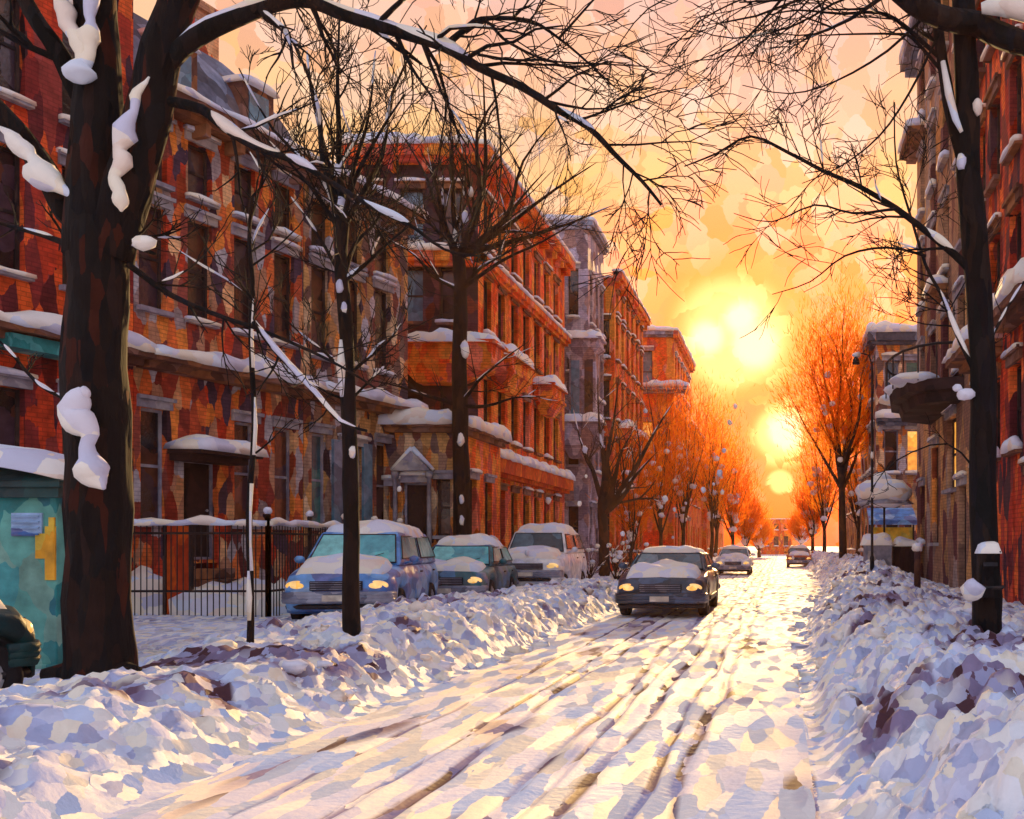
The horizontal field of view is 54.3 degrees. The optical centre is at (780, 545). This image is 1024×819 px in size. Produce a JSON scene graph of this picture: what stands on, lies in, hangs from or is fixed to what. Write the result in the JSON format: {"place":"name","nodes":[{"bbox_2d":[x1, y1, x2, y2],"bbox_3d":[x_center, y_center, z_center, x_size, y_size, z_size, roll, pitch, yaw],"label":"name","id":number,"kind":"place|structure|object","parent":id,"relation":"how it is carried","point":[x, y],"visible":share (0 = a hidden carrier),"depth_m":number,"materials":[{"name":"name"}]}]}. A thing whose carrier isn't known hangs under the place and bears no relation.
{"place":"outdoors","nodes":[
{"label":"outdoors","id":0,"kind":"place"},
{"bbox_2d":[0,551,756,818],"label":"snow bank","id":1,"kind":"structure","parent":0,"point":[182,709],"depth_m":7.62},
{"bbox_2d":[0,600,41,688],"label":"parked car","id":2,"kind":"object","parent":1,"relation":"on","point":[20,651],"visible":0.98,"depth_m":8.20,"materials":[{"name":"teal paint"}]},
{"bbox_2d":[0,444,64,668],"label":"street kiosk","id":3,"kind":"object","parent":1,"relation":"on","point":[32,554],"visible":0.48,"depth_m":10.50,"materials":[{"name":"teal paint"}]},
{"bbox_2d":[0,0,156,570],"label":"row house","id":4,"kind":"structure","parent":1,"relation":"on","point":[35,98],"depth_m":17.45,"materials":[{"name":"red brick"}]},
{"bbox_2d":[0,131,36,281],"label":"window","id":5,"kind":"structure","parent":4,"relation":"in","point":[9,162],"depth_m":17.28,"materials":[{"name":"brown glass"}]},
{"bbox_2d":[0,0,36,109],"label":"window","id":6,"kind":"structure","parent":4,"relation":"in","point":[9,50],"depth_m":17.27,"materials":[{"name":"brown glass"}]},
{"bbox_2d":[0,366,38,446],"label":"window","id":7,"kind":"structure","parent":4,"relation":"in","point":[9,377],"depth_m":17.26,"materials":[{"name":"brown glass"}]},
{"bbox_2d":[56,147,66,291],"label":"window","id":8,"kind":"structure","parent":4,"relation":"in","point":[62,152],"depth_m":17.99,"materials":[{"name":"brown glass"}]},
{"bbox_2d":[58,0,73,126],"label":"window","id":9,"kind":"structure","parent":4,"relation":"in","point":[64,118],"depth_m":18.24,"materials":[{"name":"brown glass"}]},
{"bbox_2d":[131,565,286,615],"bbox_3d":[-11.655,1.340,19.422,3.988,1.917,2.319,0,0,0],"label":"snow drift","id":10,"kind":"object","parent":1,"relation":"on","point":[283,610],"visible":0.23,"depth_m":18.67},
{"bbox_2d":[163,525,193,614],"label":"garden gate","id":11,"kind":"structure","parent":10,"relation":"on","point":[180,560],"depth_m":18.73,"materials":[{"name":"metal"}]},
{"bbox_2d":[133,0,326,586],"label":"row house","id":12,"kind":"structure","parent":1,"relation":"on","point":[191,433],"depth_m":21.23,"materials":[{"name":"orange brick"}]},
{"bbox_2d":[136,191,175,317],"bbox_3d":[-13.278,-6.176,19.807,0.364,2.553,0.880,0,0,17],"label":"window","id":13,"kind":"structure","parent":12,"relation":"in","point":[149,297],"depth_m":19.95,"materials":[{"name":"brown glass"}]},
{"bbox_2d":[137,393,176,526],"bbox_3d":[-13.246,-1.776,19.828,0.413,2.753,0.860,0,0,17],"label":"window","id":14,"kind":"structure","parent":12,"relation":"in","point":[151,420],"depth_m":19.95,"materials":[{"name":"brown glass"}]},
{"bbox_2d":[184,462,212,559],"bbox_3d":[-13.075,-0.800,20.952,0.084,2.200,0.850,0,0,17],"label":"door","id":15,"kind":"structure","parent":12,"relation":"in","point":[198,477],"depth_m":21.07,"materials":[{"name":"paint"}]},
{"bbox_2d":[183,124,221,209],"bbox_3d":[-12.929,-8.418,20.881,0.404,1.636,0.860,0,0,17],"label":"window","id":16,"kind":"structure","parent":12,"relation":"in","point":[197,158],"depth_m":20.96,"materials":[{"name":"brown glass"}]},
{"bbox_2d":[184,203,221,328],"bbox_3d":[-12.926,-6.176,20.881,0.410,2.553,0.880,0,0,17],"label":"window","id":17,"kind":"structure","parent":12,"relation":"in","point":[197,296],"depth_m":20.98,"materials":[{"name":"brown glass"}]},
{"bbox_2d":[231,222,264,340],"bbox_3d":[-12.565,-6.176,22.025,0.431,2.553,0.880,0,0,17],"label":"window","id":18,"kind":"structure","parent":12,"relation":"in","point":[240,247],"depth_m":22.11,"materials":[{"name":"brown glass"}]},
{"bbox_2d":[231,153,264,226],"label":"window","id":19,"kind":"structure","parent":12,"relation":"in","point":[246,160],"depth_m":22.10,"materials":[{"name":"brown glass"}]},
{"bbox_2d":[231,409,264,528],"bbox_3d":[-12.576,-1.776,22.028,0.408,2.753,0.860,0,0,17],"label":"window","id":20,"kind":"structure","parent":12,"relation":"in","point":[242,431],"depth_m":22.10,"materials":[{"name":"grey glass"}]},
{"bbox_2d":[271,236,302,349],"bbox_3d":[-12.231,-6.216,23.125,0.426,2.631,0.880,0,0,17],"label":"window","id":21,"kind":"structure","parent":12,"relation":"in","point":[281,328],"depth_m":23.22,"materials":[{"name":"brown glass"}]},
{"bbox_2d":[272,416,301,529],"bbox_3d":[-12.261,-1.776,23.134,0.364,2.753,0.860,0,0,17],"label":"window","id":22,"kind":"structure","parent":12,"relation":"in","point":[282,439],"depth_m":23.28,"materials":[{"name":"grey glass"}]},
{"bbox_2d":[272,168,302,241],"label":"window","id":23,"kind":"structure","parent":12,"relation":"in","point":[282,226],"depth_m":23.18,"materials":[{"name":"brown glass"}]},
{"bbox_2d":[145,85,339,642],"bbox_3d":[-5.730,-1.856,9.740,2.150,5.967,1.168,0,0,-20],"label":"sapling","id":24,"kind":"object","parent":1,"relation":"on","point":[250,567],"visible":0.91,"depth_m":9.78,"materials":[{"name":"black plant"}]},
{"bbox_2d":[131,507,402,616],"bbox_3d":[-11.468,0.390,21.894,3.132,2.320,7.393,0,0,0],"label":"iron fence","id":25,"kind":"object","parent":1,"relation":"on","point":[268,522],"visible":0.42,"depth_m":18.29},
{"bbox_2d":[222,0,460,635],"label":"street tree","id":26,"kind":"object","parent":1,"relation":"on","point":[351,622],"visible":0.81,"depth_m":10.15,"materials":[{"name":"black plant"}]},
{"bbox_2d":[281,519,440,618],"bbox_3d":[-8.389,0.459,19.148,2.322,2.041,4.675,0,0,-9],"label":"parked van","id":27,"kind":"object","parent":1,"relation":"on","point":[397,559],"visible":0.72,"depth_m":17.79,"materials":[{"name":"blue paint"}]},
{"bbox_2d":[303,161,428,557],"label":"row house","id":28,"kind":"structure","parent":1,"relation":"on","point":[322,472],"depth_m":25.52,"materials":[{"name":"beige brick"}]},
{"bbox_2d":[309,187,333,258],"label":"window","id":29,"kind":"structure","parent":28,"relation":"in","point":[317,219],"depth_m":24.33,"materials":[{"name":"brown glass"}]},
{"bbox_2d":[309,422,335,530],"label":"window","id":30,"kind":"structure","parent":28,"relation":"in","point":[317,439],"depth_m":24.36,"materials":[{"name":"brown glass"}]},
{"bbox_2d":[309,252,336,362],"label":"window","id":31,"kind":"structure","parent":28,"relation":"in","point":[317,277],"depth_m":24.36,"materials":[{"name":"brown glass"}]},
{"bbox_2d":[347,208,367,271],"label":"window","id":32,"kind":"structure","parent":28,"relation":"in","point":[350,238],"depth_m":25.55,"materials":[{"name":"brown glass"}]},
{"bbox_2d":[348,267,368,370],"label":"window","id":33,"kind":"structure","parent":28,"relation":"in","point":[352,286],"depth_m":25.63,"materials":[{"name":"brown glass"}]},
{"bbox_2d":[374,432,393,519],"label":"window","id":34,"kind":"structure","parent":28,"relation":"in","point":[378,437],"depth_m":26.59,"materials":[{"name":"grey glass"}]},
{"bbox_2d":[372,276,396,377],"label":"window","id":35,"kind":"structure","parent":28,"relation":"in","point":[378,282],"depth_m":26.56,"materials":[{"name":"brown glass"}]},
{"bbox_2d":[373,216,397,282],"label":"window","id":36,"kind":"structure","parent":28,"relation":"in","point":[380,271],"depth_m":26.57,"materials":[{"name":"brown glass"}]},
{"bbox_2d":[0,0,792,679],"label":"street tree","id":37,"kind":"object","parent":1,"relation":"on","point":[98,198],"visible":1,"depth_m":7.88,"materials":[{"name":"black plant"}]},
{"bbox_2d":[378,407,512,546],"bbox_3d":[-10.053,-1.192,28.320,2.674,5.485,5.040,0,0,0],"label":"entrance annex","id":38,"kind":"object","parent":1,"relation":"on","point":[418,460],"visible":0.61,"depth_m":26.70,"materials":[{"name":"brick"}]},
{"bbox_2d":[399,471,426,535],"bbox_3d":[-10.400,-0.476,26.724,0.960,3.351,0.380,0,0,0],"label":"door","id":39,"kind":"structure","parent":38,"relation":"in","point":[415,482],"depth_m":26.86,"materials":[{"name":"paint"}]},
{"bbox_2d":[432,470,452,538],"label":"window","id":40,"kind":"structure","parent":38,"relation":"in","point":[443,485],"depth_m":26.89,"materials":[{"name":"black glass"}]},
{"bbox_2d":[342,131,576,547],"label":"apartment block","id":41,"kind":"structure","parent":1,"relation":"on","point":[501,325],"depth_m":33.59,"materials":[{"name":"orange brick"}]},
{"bbox_2d":[394,177,425,242],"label":"window","id":42,"kind":"structure","parent":41,"relation":"in","point":[421,182],"depth_m":30.93,"materials":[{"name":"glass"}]},
{"bbox_2d":[408,269,424,324],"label":"window","id":43,"kind":"structure","parent":41,"relation":"in","point":[415,309],"depth_m":31.19,"materials":[{"name":"grey glass"}]},
{"bbox_2d":[435,269,453,324],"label":"window","id":44,"kind":"structure","parent":41,"relation":"in","point":[446,274],"depth_m":31.19,"materials":[{"name":"grey glass"}]},
{"bbox_2d":[436,178,463,243],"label":"window","id":45,"kind":"structure","parent":41,"relation":"in","point":[447,183],"depth_m":31.19,"materials":[{"name":"grey glass"}]},
{"bbox_2d":[432,533,518,594],"bbox_3d":[-7.896,0.572,23.517,2.241,1.816,4.375,0,0,-5],"label":"parked car","id":46,"kind":"object","parent":1,"relation":"on","point":[479,562],"visible":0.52,"depth_m":22.89,"materials":[{"name":"green paint"}]},
{"bbox_2d":[312,3,693,535],"bbox_3d":[-7.983,-6.858,25.769,11.012,16.750,5.649,0,0,0],"label":"street tree","id":47,"kind":"object","parent":1,"relation":"on","point":[461,393],"visible":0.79,"depth_m":26.02,"materials":[{"name":"black plant"}]},
{"bbox_2d":[507,522,587,586],"bbox_3d":[-7.229,0.370,28.623,2.309,2.219,4.775,0,0,-2],"label":"parked suv","id":48,"kind":"object","parent":1,"relation":"on","point":[556,551],"visible":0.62,"depth_m":27.71,"materials":[{"name":"white paint"}]},
{"bbox_2d":[545,214,610,573],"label":"grey tower house","id":49,"kind":"structure","parent":1,"relation":"on","point":[584,325],"depth_m":45.00,"materials":[{"name":"stone"}]},
{"bbox_2d":[565,501,577,532],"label":"window","id":50,"kind":"structure","parent":49,"relation":"in","point":[573,511],"depth_m":45.20,"materials":[{"name":"brown glass"}]},
{"bbox_2d":[566,261,580,318],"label":"window","id":51,"kind":"structure","parent":49,"relation":"in","point":[573,278],"depth_m":45.20,"materials":[{"name":"grey glass"}]},
{"bbox_2d":[569,353,598,413],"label":"bay window","id":52,"kind":"structure","parent":49,"relation":"in","point":[579,370],"depth_m":44.20,"materials":[{"name":"grey stone"}]},
{"bbox_2d":[202,556,971,715],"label":"snow clods","id":53,"kind":"object","parent":1,"relation":"on","point":[298,666],"visible":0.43,"depth_m":11.69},
{"bbox_2d":[583,539,619,578],"bbox_3d":[-6.398,0.353,31.423,2.183,1.766,1.310,0,0,0],"label":"bush","id":54,"kind":"object","parent":1,"relation":"on","point":[593,562],"visible":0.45,"depth_m":31.37,"materials":[{"name":"brown plant"}]},
{"bbox_2d":[594,528,639,579],"bbox_3d":[-5.033,0.251,29.086,1.444,1.696,1.545,0,0,36],"label":"bush","id":55,"kind":"object","parent":1,"relation":"on","point":[617,558],"visible":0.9,"depth_m":28.86,"materials":[{"name":"brown plant"}]},
{"bbox_2d":[562,342,672,575],"bbox_3d":[-6.165,-3.074,33.842,5.292,8.471,2.760,0,0,34],"label":"street tree","id":56,"kind":"object","parent":1,"relation":"on","point":[610,497],"visible":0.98,"depth_m":32.93,"materials":[{"name":"brown plant"}]},
{"bbox_2d":[604,268,650,570],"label":"apartment block","id":57,"kind":"structure","parent":1,"relation":"on","point":[623,325],"depth_m":51.24,"materials":[{"name":"orange brick"}]},
{"bbox_2d":[585,403,679,563],"bbox_3d":[-6.107,-2.477,40.207,3.632,7.442,4.742,0,0,23],"label":"leafy street tree","id":58,"kind":"object","parent":1,"relation":"on","point":[632,523],"visible":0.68,"depth_m":39.80,"materials":[{"name":"brown plant"}]},
{"bbox_2d":[623,366,705,545],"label":"leafy street tree","id":59,"kind":"object","parent":1,"relation":"on","point":[663,492],"visible":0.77,"depth_m":52.02,"materials":[{"name":"brown plant"}]},
{"bbox_2d":[643,325,695,549],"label":"apartment block","id":60,"kind":"structure","parent":1,"relation":"on","point":[664,346],"depth_m":61.00,"materials":[{"name":"orange brick"}]},
{"bbox_2d":[643,345,653,393],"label":"window","id":61,"kind":"structure","parent":60,"relation":"in","point":[647,357],"depth_m":61.19,"materials":[{"name":"grey glass"}]},
{"bbox_2d":[639,352,733,545],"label":"leafy street tree","id":62,"kind":"object","parent":1,"relation":"on","point":[686,495],"visible":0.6,"depth_m":57.78,"materials":[{"name":"brown plant"}]},
{"bbox_2d":[691,421,704,548],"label":"apartment block","id":63,"kind":"structure","parent":1,"relation":"on","point":[696,526],"depth_m":84.75,"materials":[{"name":"orange brick"}]},
{"bbox_2d":[702,458,718,554],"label":"apartment block","id":64,"kind":"structure","parent":1,"relation":"on","point":[706,534],"depth_m":91.00,"materials":[{"name":"orange brick"}]},
{"bbox_2d":[678,367,755,559],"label":"leafy street tree","id":65,"kind":"object","parent":1,"relation":"on","point":[712,499],"visible":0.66,"depth_m":65.87,"materials":[{"name":"brown plant"}]},
{"bbox_2d":[694,390,750,556],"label":"leafy street tree","id":66,"kind":"object","parent":1,"relation":"on","point":[717,525],"visible":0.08,"depth_m":91.85,"materials":[{"name":"brown plant"}]},
{"bbox_2d":[706,417,770,544],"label":"leafy street tree","id":67,"kind":"object","parent":1,"relation":"on","point":[732,514],"visible":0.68,"depth_m":79.53,"materials":[{"name":"brown plant"}]},
{"bbox_2d":[112,554,819,818],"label":"snowy road","id":68,"kind":"structure","parent":0,"point":[689,713],"depth_m":7.24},
{"bbox_2d":[614,545,720,614],"bbox_3d":[-2.519,0.739,21.824,2.300,1.521,4.775,0,0,0],"label":"moving car","id":69,"kind":"object","parent":68,"relation":"on","point":[672,577],"visible":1,"depth_m":19.77,"materials":[{"name":"paint"}]},
{"bbox_2d":[714,545,754,574],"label":"distant car","id":70,"kind":"object","parent":68,"relation":"on","point":[733,558],"visible":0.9,"depth_m":48.19,"materials":[{"name":"white paint"}]},
{"bbox_2d":[761,518,791,554],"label":"building","id":71,"kind":"structure","parent":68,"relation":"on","point":[780,543],"depth_m":165.00,"materials":[{"name":"orange brick"}]},
{"bbox_2d":[784,544,813,566],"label":"distant car","id":72,"kind":"object","parent":68,"relation":"on","point":[800,553],"visible":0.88,"depth_m":66.17,"materials":[{"name":"grey paint"}]},
{"bbox_2d":[133,0,916,545],"label":"sky","id":73,"kind":"structure","parent":0,"point":[724,303],"materials":[{"name":"orange"}]},
{"bbox_2d":[397,404,793,559],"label":"falling snow","id":74,"kind":"structure","parent":0,"point":[579,503],"depth_m":30.52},
{"bbox_2d":[724,546,838,550],"bbox_3d":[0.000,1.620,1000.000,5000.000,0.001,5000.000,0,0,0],"label":"snowy ground","id":75,"kind":"structure","parent":0,"point":[828,548],"depth_m":616.62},
{"bbox_2d":[727,477,770,546],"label":"leafy street tree","id":76,"kind":"object","parent":75,"relation":"on","point":[749,527],"visible":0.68,"depth_m":104.45,"materials":[{"name":"brown plant"}]},
{"bbox_2d":[748,509,776,556],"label":"leafy street tree","id":77,"kind":"object","parent":75,"relation":"on","point":[762,538],"visible":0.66,"depth_m":124.76,"materials":[{"name":"brown plant"}]},
{"bbox_2d":[795,549,1023,818],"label":"snow bank","id":78,"kind":"structure","parent":0,"point":[924,719],"depth_m":6.29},
{"bbox_2d":[563,0,1023,633],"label":"street tree","id":79,"kind":"object","parent":78,"relation":"on","point":[965,24],"visible":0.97,"depth_m":9.47,"materials":[{"name":"black plant"}]},
{"bbox_2d":[960,541,1004,601],"bbox_3d":[2.009,0.253,9.306,0.491,0.603,0.308,0,0,0],"label":"post box","id":80,"kind":"object","parent":79,"relation":"attached to","point":[985,583],"visible":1,"depth_m":9.26,"materials":[{"name":"black metal"}]},
{"bbox_2d":[780,507,822,543],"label":"leafy street tree","id":81,"kind":"object","parent":78,"relation":"on","point":[801,535],"visible":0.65,"depth_m":119.70,"materials":[{"name":"brown plant"}]},
{"bbox_2d":[788,464,837,550],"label":"leafy street tree","id":82,"kind":"object","parent":78,"relation":"on","point":[807,513],"visible":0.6,"depth_m":91.50,"materials":[{"name":"brown plant"}]},
{"bbox_2d":[777,413,852,551],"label":"leafy street tree","id":83,"kind":"object","parent":78,"relation":"on","point":[825,510],"visible":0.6,"depth_m":69.75,"materials":[{"name":"brown plant"}]},
{"bbox_2d":[752,241,912,558],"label":"leafy street tree","id":84,"kind":"object","parent":78,"relation":"on","point":[848,424],"visible":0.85,"depth_m":42.26,"materials":[{"name":"brown plant"}]},
{"bbox_2d":[814,360,860,554],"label":"leafy street tree","id":85,"kind":"object","parent":78,"relation":"on","point":[855,478],"visible":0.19,"depth_m":59.88,"materials":[{"name":"brown plant"}]},
{"bbox_2d":[846,460,860,554],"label":"apartment block","id":86,"kind":"structure","parent":78,"relation":"on","point":[851,536],"depth_m":86.30,"materials":[{"name":"brown brick"}]},
{"bbox_2d":[852,352,873,570],"bbox_3d":[2.101,-2.127,23.955,0.587,5.630,0.204,0,0,-17],"label":"street lamp","id":87,"kind":"object","parent":78,"relation":"on","point":[856,355],"visible":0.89,"depth_m":23.97,"materials":[{"name":"black metal"}]},
{"bbox_2d":[860,532,893,565],"bbox_3d":[3.025,0.322,29.600,1.050,1.516,0.840,0,0,0],"label":"utility cabinet","id":88,"kind":"object","parent":78,"relation":"on","point":[882,545],"visible":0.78,"depth_m":29.23,"materials":[{"name":"grey metal"}]},
{"bbox_2d":[855,472,913,531],"bbox_3d":[3.340,-0.651,30.374,1.840,3.501,1.851,0,0,-25],"label":"parasol","id":89,"kind":"object","parent":78,"relation":"on","point":[893,497],"visible":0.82,"depth_m":29.72,"materials":[{"name":"white fabric"}]},
{"bbox_2d":[854,320,916,555],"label":"corner house","id":90,"kind":"structure","parent":78,"relation":"on","point":[894,437],"depth_m":39.50,"materials":[{"name":"beige brick"}]},
{"bbox_2d":[881,352,901,393],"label":"window","id":91,"kind":"structure","parent":90,"relation":"in","point":[886,356],"depth_m":39.64,"materials":[{"name":"brown glass"}]},
{"bbox_2d":[882,426,900,474],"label":"window","id":92,"kind":"structure","parent":90,"relation":"in","point":[890,432],"depth_m":39.69,"materials":[{"name":"brown glass"}]},
{"bbox_2d":[905,426,916,474],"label":"window","id":93,"kind":"structure","parent":90,"relation":"in","point":[911,430],"depth_m":39.69,"materials":[{"name":"yellow glass"}]},
{"bbox_2d":[867,508,916,541],"bbox_3d":[4.000,-0.150,33.925,1.700,2.500,1.050,0,0,0],"label":"market stall","id":94,"kind":"object","parent":78,"relation":"on","point":[900,516],"visible":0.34,"depth_m":33.62,"materials":[{"name":"blue fabric"}]},
{"bbox_2d":[892,536,916,573],"bbox_3d":[3.950,0.373,29.790,0.840,1.374,0.700,0,0,0],"label":"wooden bin","id":95,"kind":"object","parent":78,"relation":"on","point":[902,555],"visible":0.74,"depth_m":29.48,"materials":[{"name":"paint"}]},
{"bbox_2d":[911,543,922,587],"bbox_3d":[2.617,0.413,17.995,0.210,0.963,0.224,0,0,0],"label":"post","id":96,"kind":"object","parent":78,"relation":"on","point":[916,548],"visible":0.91,"depth_m":17.94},
{"bbox_2d":[879,0,971,587],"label":"brown house","id":97,"kind":"structure","parent":78,"relation":"on","point":[943,522],"depth_m":26.05,"materials":[{"name":"brick"}]},
{"bbox_2d":[924,107,935,199],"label":"window","id":98,"kind":"structure","parent":97,"relation":"in","point":[929,191],"depth_m":27.52,"materials":[{"name":"brown glass"}]},
{"bbox_2d":[927,434,938,545],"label":"window","id":99,"kind":"structure","parent":97,"relation":"in","point":[934,439],"depth_m":27.65,"materials":[{"name":"brown glass"}]},
{"bbox_2d":[937,184,948,275],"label":"window","id":100,"kind":"structure","parent":97,"relation":"in","point":[944,268],"depth_m":25.41,"materials":[{"name":"brown glass"}]},
{"bbox_2d":[941,404,956,493],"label":"window","id":101,"kind":"structure","parent":97,"relation":"in","point":[951,410],"depth_m":25.20,"materials":[{"name":"brown glass"}]},
{"bbox_2d":[950,275,964,375],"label":"window","id":102,"kind":"structure","parent":97,"relation":"in","point":[960,281],"depth_m":23.40,"materials":[{"name":"brown glass"}]},
{"bbox_2d":[952,470,966,581],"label":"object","id":103,"kind":"structure","parent":78,"relation":"on","point":[960,477],"depth_m":23.38,"materials":[{"name":"metal"}]},
{"bbox_2d":[942,0,1023,604],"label":"red house","id":104,"kind":"structure","parent":78,"relation":"on","point":[1001,85],"depth_m":18.47,"materials":[{"name":"brick"}]},
{"bbox_2d":[983,72,1000,197],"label":"window","id":105,"kind":"structure","parent":104,"relation":"in","point":[995,84],"depth_m":19.81,"materials":[{"name":"brown glass"}]},
{"bbox_2d":[987,212,1001,286],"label":"window","id":106,"kind":"structure","parent":104,"relation":"in","point":[996,216],"depth_m":19.66,"materials":[{"name":"brown glass"}]},
{"bbox_2d":[996,362,1000,461],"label":"window","id":107,"kind":"structure","parent":104,"relation":"in","point":[998,365],"depth_m":20.09,"materials":[{"name":"black glass"}]},
{"bbox_2d":[999,24,1022,165],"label":"window","id":108,"kind":"structure","parent":104,"relation":"in","point":[1007,155],"depth_m":18.27,"materials":[{"name":"brown glass"}]},
{"bbox_2d":[1000,342,1022,456],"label":"window","id":109,"kind":"structure","parent":104,"relation":"in","point":[1013,445],"depth_m":18.01,"materials":[{"name":"grey glass"}]},
{"bbox_2d":[1002,182,1022,262],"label":"window","id":110,"kind":"structure","parent":104,"relation":"in","point":[1016,193],"depth_m":18.18,"materials":[{"name":"brown glass"}]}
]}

